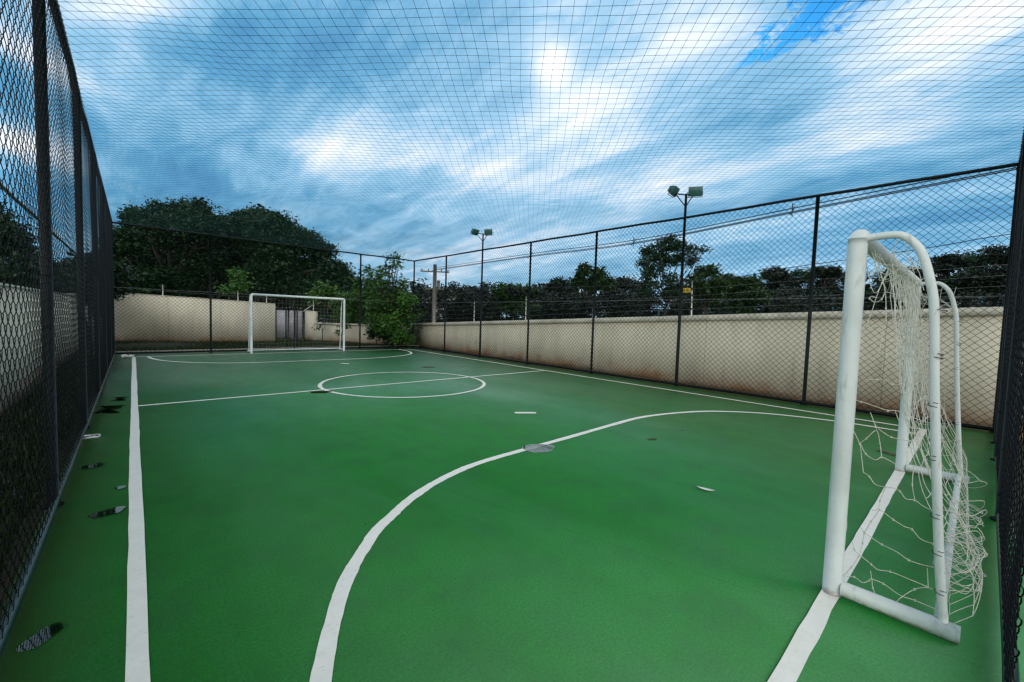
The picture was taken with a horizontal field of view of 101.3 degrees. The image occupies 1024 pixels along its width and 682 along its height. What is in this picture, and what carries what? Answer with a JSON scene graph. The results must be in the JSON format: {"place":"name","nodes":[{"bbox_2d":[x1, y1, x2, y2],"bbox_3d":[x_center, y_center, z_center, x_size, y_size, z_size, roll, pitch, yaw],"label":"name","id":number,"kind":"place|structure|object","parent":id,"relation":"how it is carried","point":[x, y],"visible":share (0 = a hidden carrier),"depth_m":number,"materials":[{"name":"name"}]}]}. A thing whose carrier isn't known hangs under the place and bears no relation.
{"place":"outdoors","nodes":[
{"label":"outdoors","id":0,"kind":"place"},
{"bbox_2d":[121,354,135,357],"bbox_3d":[-10.573,0.412,11.581,0.304,0.105,0.113,-1,4,-42],"label":"crushed bottle","id":1,"kind":"object","parent":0,"point":[125,356],"visible":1,"depth_m":11.53,"materials":[{"name":"white plastic"}]},
{"bbox_2d":[0,347,1023,681],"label":"court floor","id":2,"kind":"structure","parent":0,"point":[376,515],"depth_m":2.77,"materials":[{"name":"green paint"}]},
{"bbox_2d":[0,0,115,657],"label":"chain link fence","id":3,"kind":"object","parent":2,"relation":"on","point":[103,276],"visible":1,"depth_m":2.89,"materials":[{"name":"black metal"}]},
{"bbox_2d":[83,434,100,438],"bbox_3d":[-4.551,1.031,4.535,0.160,0.028,0.160,-1,4,-42],"label":"plastic ring","id":4,"kind":"object","parent":2,"relation":"on","point":[90,436],"visible":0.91,"depth_m":4.53,"materials":[{"name":"white plastic"}]},
{"bbox_2d":[93,405,122,413],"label":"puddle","id":5,"kind":"object","parent":2,"relation":"on","point":[106,411],"visible":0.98,"depth_m":5.65,"materials":[{"name":"liquid"}]},
{"bbox_2d":[112,222,413,353],"bbox_3d":[-7.910,-1.571,15.335,9.705,3.833,0.110,-1,4,-42],"label":"chain link fence","id":6,"kind":"object","parent":2,"relation":"on","point":[210,272],"visible":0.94,"depth_m":14.30,"materials":[{"name":"black metal"}]},
{"bbox_2d":[247,293,344,353],"bbox_3d":[-7.550,-0.606,14.888,3.080,1.978,0.512,-1,4,-42],"label":"football goal","id":7,"kind":"object","parent":2,"relation":"on","point":[250,341],"visible":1,"depth_m":14.57,"materials":[{"name":"white paint"}]},
{"bbox_2d":[470,228,492,354],"bbox_3d":[-1.135,-1.691,14.955,0.817,4.539,0.331,1,3,-6],"label":"floodlight pole","id":8,"kind":"object","parent":2,"relation":"on","point":[489,231],"visible":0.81,"depth_m":14.87,"materials":[{"name":"grey metal"}]},
{"bbox_2d":[668,185,702,385],"bbox_3d":[3.777,-1.210,9.509,0.817,4.479,0.331,1,3,-6],"label":"floodlight pole","id":9,"kind":"object","parent":2,"relation":"on","point":[674,189],"visible":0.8,"depth_m":9.43,"materials":[{"name":"grey metal"}]},
{"bbox_2d":[696,486,714,490],"bbox_3d":[1.668,1.274,3.620,0.150,0.015,0.053,4,4,38],"label":"fallen leaf","id":10,"kind":"object","parent":2,"relation":"on","point":[705,488],"visible":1,"depth_m":3.62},
{"bbox_2d":[412,162,1018,432],"bbox_3d":[1.331,-1.113,12.249,0.110,3.833,17.123,-1,4,-42],"label":"chain link fence","id":11,"kind":"object","parent":2,"relation":"on","point":[816,219],"visible":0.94,"depth_m":8.54,"materials":[{"name":"black metal"}]},
{"bbox_2d":[58,0,1023,259],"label":"overhead net","id":12,"kind":"object","parent":11,"relation":"attached to","point":[414,178],"visible":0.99,"depth_m":5.33,"materials":[{"name":"black fabric"}]},
{"bbox_2d":[822,229,987,644],"bbox_3d":[3.046,0.385,3.036,3.084,1.953,0.594,-1,4,-42],"label":"football goal","id":13,"kind":"object","parent":2,"relation":"on","point":[862,244],"visible":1,"depth_m":2.19,"materials":[{"name":"white paint"}]},
{"bbox_2d":[990,127,1023,681],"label":"chain link fence","id":14,"kind":"object","parent":2,"relation":"on","point":[1008,429],"visible":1,"depth_m":2.54,"materials":[{"name":"black metal"}]},
{"bbox_2d":[0,317,1023,611],"bbox_3d":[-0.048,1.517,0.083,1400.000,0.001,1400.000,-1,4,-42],"label":"ground","id":15,"kind":"structure","parent":0,"point":[8,563],"depth_m":2.89,"materials":[{"name":"green plant"}]},
{"bbox_2d":[0,196,76,292],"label":"leafy tree","id":16,"kind":"object","parent":15,"relation":"on","point":[2,247],"visible":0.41,"depth_m":9.37,"materials":[{"name":"green plant"}]},
{"bbox_2d":[0,283,87,418],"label":"boundary wall","id":17,"kind":"structure","parent":15,"relation":"on","point":[13,311],"depth_m":6.51,"materials":[{"name":"beige paint"}]},
{"bbox_2d":[56,250,141,348],"bbox_3d":[-14.637,-1.311,14.343,5.438,3.428,2.436,3,3,24],"label":"leafy tree","id":18,"kind":"object","parent":15,"relation":"on","point":[123,278],"visible":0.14,"depth_m":13.63,"materials":[{"name":"green plant"}]},
{"bbox_2d":[88,224,168,301],"bbox_3d":[-23.058,-3.583,24.821,5.606,6.300,3.618,3,3,26],"label":"leafy tree","id":19,"kind":"object","parent":15,"relation":"on","point":[129,251],"visible":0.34,"depth_m":24.00,"materials":[{"name":"green plant"}]},
{"bbox_2d":[113,194,241,298],"bbox_3d":[-22.307,-5.051,27.407,9.962,8.972,6.462,2,3,2],"label":"leafy tree","id":20,"kind":"object","parent":15,"relation":"on","point":[171,207],"visible":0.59,"depth_m":26.16,"materials":[{"name":"green plant"}]},
{"bbox_2d":[114,293,274,343],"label":"boundary wall","id":21,"kind":"structure","parent":15,"relation":"on","point":[196,321],"depth_m":17.46,"materials":[{"name":"beige paint"}]},
{"bbox_2d":[0,335,400,571],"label":"grass","id":22,"kind":"structure","parent":15,"relation":"on","point":[288,343],"depth_m":5.01,"materials":[{"name":"green plant"}]},
{"bbox_2d":[202,238,231,291],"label":"leafy tree","id":23,"kind":"object","parent":15,"relation":"on","point":[223,254],"visible":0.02,"depth_m":33.02,"materials":[{"name":"green plant"}]},
{"bbox_2d":[87,338,365,354],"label":"lawn","id":24,"kind":"structure","parent":15,"relation":"on","point":[169,344],"depth_m":15.41,"materials":[{"name":"green plant"}]},
{"bbox_2d":[275,308,303,339],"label":"metal gate","id":25,"kind":"structure","parent":24,"relation":"on","point":[288,331],"depth_m":21.37,"materials":[{"name":"grey metal"}]},
{"bbox_2d":[311,309,330,340],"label":"leafy tree","id":26,"kind":"object","parent":24,"relation":"on","point":[328,315],"visible":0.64,"depth_m":20.01,"materials":[{"name":"green plant"}]},
{"bbox_2d":[305,281,345,321],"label":"leafy tree","id":27,"kind":"object","parent":24,"relation":"on","point":[325,292],"visible":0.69,"depth_m":21.76,"materials":[{"name":"green plant"}]},
{"bbox_2d":[334,315,351,342],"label":"leafy tree","id":28,"kind":"object","parent":24,"relation":"on","point":[339,317],"visible":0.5,"depth_m":19.14,"materials":[{"name":"green plant"}]},
{"bbox_2d":[327,264,375,326],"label":"leafy tree","id":29,"kind":"object","parent":24,"relation":"on","point":[349,303],"visible":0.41,"depth_m":20.34,"materials":[{"name":"green plant"}]},
{"bbox_2d":[214,266,255,299],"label":"leafy tree","id":30,"kind":"object","parent":15,"relation":"on","point":[233,283],"visible":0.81,"depth_m":23.45,"materials":[{"name":"green plant"}]},
{"bbox_2d":[93,345,418,353],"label":"kerb","id":31,"kind":"structure","parent":15,"relation":"on","point":[253,348],"depth_m":14.72,"materials":[{"name":"concrete"}]},
{"bbox_2d":[215,202,355,303],"bbox_3d":[-15.861,-5.111,29.107,11.079,9.377,6.819,2,3,0],"label":"leafy tree","id":32,"kind":"object","parent":15,"relation":"on","point":[281,271],"visible":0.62,"depth_m":27.59,"materials":[{"name":"green plant"}]},
{"bbox_2d":[305,310,317,340],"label":"boundary wall","id":33,"kind":"structure","parent":15,"relation":"on","point":[313,317],"depth_m":20.92,"materials":[{"name":"beige paint"}]},
{"bbox_2d":[281,263,365,322],"bbox_3d":[-11.806,-2.711,26.746,5.072,5.113,5.712,0,4,-30],"label":"leafy tree","id":34,"kind":"object","parent":15,"relation":"on","point":[303,288],"visible":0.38,"depth_m":26.66,"materials":[{"name":"green plant"}]},
{"bbox_2d":[315,322,412,344],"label":"boundary wall","id":35,"kind":"structure","parent":15,"relation":"on","point":[332,327],"depth_m":19.80,"materials":[{"name":"beige paint"}]},
{"bbox_2d":[363,326,388,342],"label":"leafy tree","id":36,"kind":"object","parent":15,"relation":"on","point":[373,334],"visible":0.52,"depth_m":18.31,"materials":[{"name":"green plant"}]},
{"bbox_2d":[358,252,425,345],"bbox_3d":[-5.417,-1.742,18.691,2.935,4.360,3.324,-1,4,-42],"label":"leafy tree","id":37,"kind":"object","parent":15,"relation":"on","point":[387,324],"visible":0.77,"depth_m":18.12,"materials":[{"name":"green plant"}]},
{"bbox_2d":[387,326,415,347],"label":"leafy tree","id":38,"kind":"object","parent":15,"relation":"on","point":[402,337],"visible":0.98,"depth_m":17.73,"materials":[{"name":"green plant"}]},
{"bbox_2d":[420,264,448,322],"bbox_3d":[-4.932,-2.463,26.650,1.802,4.750,0.298,1,3,-6],"label":"utility pole","id":39,"kind":"object","parent":15,"relation":"on","point":[434,286],"visible":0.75,"depth_m":26.55,"materials":[{"name":"concrete"}]},
{"bbox_2d":[437,177,946,267],"bbox_3d":[4.159,-4.204,16.491,0.028,0.864,26.401,-1,4,-42],"label":"overhead cable","id":40,"kind":"object","parent":39,"relation":"attached to","point":[733,220],"visible":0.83,"depth_m":13.07,"materials":[{"name":"black metal"}]},
{"bbox_2d":[432,169,1016,270],"bbox_3d":[3.885,-3.980,16.262,0.028,0.864,26.401,-1,4,-42],"label":"overhead cable","id":41,"kind":"object","parent":39,"relation":"attached to","point":[772,216],"visible":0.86,"depth_m":11.85,"materials":[{"name":"black metal"}]},
{"bbox_2d":[435,167,1016,269],"bbox_3d":[4.021,-4.062,16.378,0.028,0.864,26.401,-1,4,-42],"label":"overhead cable","id":42,"kind":"object","parent":39,"relation":"attached to","point":[779,214],"visible":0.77,"depth_m":11.92,"materials":[{"name":"black metal"}]},
{"bbox_2d":[461,234,1009,288],"bbox_3d":[3.831,-2.661,16.660,0.061,1.019,25.901,-1,4,-42],"label":"overhead cable","id":43,"kind":"object","parent":39,"relation":"attached to","point":[761,272],"visible":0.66,"depth_m":12.56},
{"bbox_2d":[424,288,463,318],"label":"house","id":44,"kind":"structure","parent":15,"relation":"on","point":[442,305],"depth_m":59.53,"materials":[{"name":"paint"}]},
{"bbox_2d":[442,299,466,321],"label":"leafy tree","id":45,"kind":"object","parent":15,"relation":"on","point":[455,315],"visible":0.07,"depth_m":49.82,"materials":[{"name":"green plant"}]},
{"bbox_2d":[457,284,494,321],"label":"leafy tree","id":46,"kind":"object","parent":15,"relation":"on","point":[473,305],"visible":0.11,"depth_m":43.26,"materials":[{"name":"green plant"}]},
{"bbox_2d":[491,281,541,319],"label":"leafy tree","id":47,"kind":"object","parent":15,"relation":"on","point":[505,295],"visible":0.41,"depth_m":32.40,"materials":[{"name":"green plant"}]},
{"bbox_2d":[530,282,547,316],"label":"leafy tree","id":48,"kind":"object","parent":15,"relation":"on","point":[541,285],"visible":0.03,"depth_m":44.63,"materials":[{"name":"green plant"}]},
{"bbox_2d":[89,277,1004,325],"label":"undergrowth","id":49,"kind":"object","parent":15,"relation":"on","point":[630,308],"visible":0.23,"depth_m":32.53,"materials":[{"name":"green plant"}]},
{"bbox_2d":[540,276,578,318],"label":"leafy tree","id":50,"kind":"object","parent":15,"relation":"on","point":[561,285],"visible":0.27,"depth_m":41.31,"materials":[{"name":"green plant"}]},
{"bbox_2d":[567,288,592,316],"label":"leafy tree","id":51,"kind":"object","parent":15,"relation":"on","point":[576,298],"visible":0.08,"depth_m":45.56,"materials":[{"name":"green plant"}]},
{"bbox_2d":[565,261,618,309],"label":"leafy tree","id":52,"kind":"object","parent":15,"relation":"on","point":[598,274],"visible":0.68,"depth_m":29.51,"materials":[{"name":"green plant"}]},
{"bbox_2d":[601,274,639,316],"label":"leafy tree","id":53,"kind":"object","parent":15,"relation":"on","point":[621,282],"visible":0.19,"depth_m":43.46,"materials":[{"name":"green plant"}]},
{"bbox_2d":[627,281,657,312],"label":"leafy tree","id":54,"kind":"object","parent":15,"relation":"on","point":[636,283],"visible":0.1,"depth_m":48.36,"materials":[{"name":"green plant"}]},
{"bbox_2d":[633,233,713,315],"bbox_3d":[8.871,-2.873,24.309,4.620,6.910,3.595,-1,4,-42],"label":"leafy tree","id":55,"kind":"object","parent":15,"relation":"on","point":[665,260],"visible":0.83,"depth_m":23.96,"materials":[{"name":"green plant"}]},
{"bbox_2d":[683,262,735,314],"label":"leafy tree","id":56,"kind":"object","parent":15,"relation":"on","point":[717,284],"visible":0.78,"depth_m":24.75,"materials":[{"name":"green plant"}]},
{"bbox_2d":[414,307,1022,428],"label":"boundary wall","id":57,"kind":"structure","parent":15,"relation":"on","point":[625,331],"depth_m":8.77,"materials":[{"name":"beige paint"}]},
{"bbox_2d":[691,282,692,314],"bbox_3d":[4.269,-0.995,9.967,0.049,0.821,0.066,-1,4,-42],"label":"security post","id":58,"kind":"object","parent":57,"relation":"on","point":[691,296],"visible":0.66,"depth_m":9.96,"materials":[{"name":"white metal"}]},
{"bbox_2d":[424,297,978,319],"bbox_3d":[2.297,-0.808,12.124,0.004,0.830,19.000,-1,4,-42],"label":"security wire","id":59,"kind":"object","parent":58,"relation":"attached to","point":[712,308],"visible":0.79,"depth_m":9.59,"materials":[{"name":"metal"}]},
{"bbox_2d":[436,286,994,315],"bbox_3d":[2.302,-0.968,12.116,0.004,0.830,19.000,-1,4,-42],"label":"security wire","id":60,"kind":"object","parent":58,"relation":"attached to","point":[746,299],"visible":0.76,"depth_m":8.83,"materials":[{"name":"metal"}]},
{"bbox_2d":[432,264,1007,308],"bbox_3d":[2.312,-1.288,12.098,0.004,0.830,19.000,-1,4,-42],"label":"security wire","id":61,"kind":"object","parent":58,"relation":"attached to","point":[758,283],"visible":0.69,"depth_m":8.52,"materials":[{"name":"black metal"}]},
{"bbox_2d":[420,346,1022,440],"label":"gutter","id":62,"kind":"object","parent":15,"relation":"on","point":[742,391],"visible":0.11,"depth_m":8.79,"materials":[{"name":"grey concrete"}]},
{"bbox_2d":[708,272,743,312],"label":"leafy tree","id":63,"kind":"object","parent":15,"relation":"on","point":[728,274],"visible":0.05,"depth_m":49.10,"materials":[{"name":"green plant"}]},
{"bbox_2d":[720,273,777,313],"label":"leafy tree","id":64,"kind":"object","parent":15,"relation":"on","point":[750,280],"visible":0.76,"depth_m":26.79,"materials":[{"name":"green plant"}]},
{"bbox_2d":[756,265,794,307],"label":"leafy tree","id":65,"kind":"object","parent":15,"relation":"on","point":[775,268],"visible":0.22,"depth_m":45.56,"materials":[{"name":"green plant"}]},
{"bbox_2d":[768,271,805,310],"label":"leafy tree","id":66,"kind":"object","parent":15,"relation":"on","point":[778,277],"visible":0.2,"depth_m":43.22,"materials":[{"name":"green plant"}]},
{"bbox_2d":[788,267,818,311],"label":"leafy tree","id":67,"kind":"object","parent":15,"relation":"on","point":[797,272],"visible":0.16,"depth_m":47.36,"materials":[{"name":"green plant"}]},
{"bbox_2d":[803,263,845,310],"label":"leafy tree","id":68,"kind":"object","parent":15,"relation":"on","point":[827,273],"visible":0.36,"depth_m":41.78,"materials":[{"name":"green plant"}]},
{"bbox_2d":[836,271,874,307],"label":"leafy tree","id":69,"kind":"object","parent":15,"relation":"on","point":[867,285],"visible":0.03,"depth_m":43.82,"materials":[{"name":"green plant"}]},
{"bbox_2d":[864,269,903,309],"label":"leafy tree","id":70,"kind":"object","parent":15,"relation":"on","point":[878,285],"visible":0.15,"depth_m":42.86,"materials":[{"name":"green plant"}]},
{"bbox_2d":[886,265,942,308],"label":"leafy tree","id":71,"kind":"object","parent":15,"relation":"on","point":[918,276],"visible":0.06,"depth_m":41.78,"materials":[{"name":"green plant"}]},
{"bbox_2d":[919,250,968,300],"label":"leafy tree","id":72,"kind":"object","parent":15,"relation":"on","point":[943,264],"visible":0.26,"depth_m":40.61,"materials":[{"name":"green plant"}]},
{"bbox_2d":[941,247,996,302],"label":"leafy tree","id":73,"kind":"object","parent":15,"relation":"on","point":[975,262],"visible":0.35,"depth_m":38.94,"materials":[{"name":"green plant"}]},
{"bbox_2d":[951,244,1008,305],"bbox_3d":[43.818,-4.254,38.359,9.054,10.348,5.193,-1,4,-42],"label":"leafy tree","id":74,"kind":"object","parent":15,"relation":"on","point":[994,250],"visible":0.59,"depth_m":37.12,"materials":[{"name":"green plant"}]},
{"bbox_2d":[0,0,1023,318],"label":"sky","id":75,"kind":"structure","parent":0,"point":[278,59],"materials":[{"name":"blue"}]},
{"bbox_3d":[-3.438,-1.198,18.512,0.044,0.821,0.055,-1,4,-42],"label":"security post","id":76,"kind":"object","parent":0,"visible":0},
{"bbox_2d":[423,275,1003,312],"bbox_3d":[2.307,-1.128,12.107,0.004,0.830,19.000,-1,4,-42],"label":"security wire","id":77,"kind":"object","parent":76,"relation":"attached to","point":[726,293],"visible":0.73,"depth_m":9.15,"materials":[{"name":"metal"}]}
]}

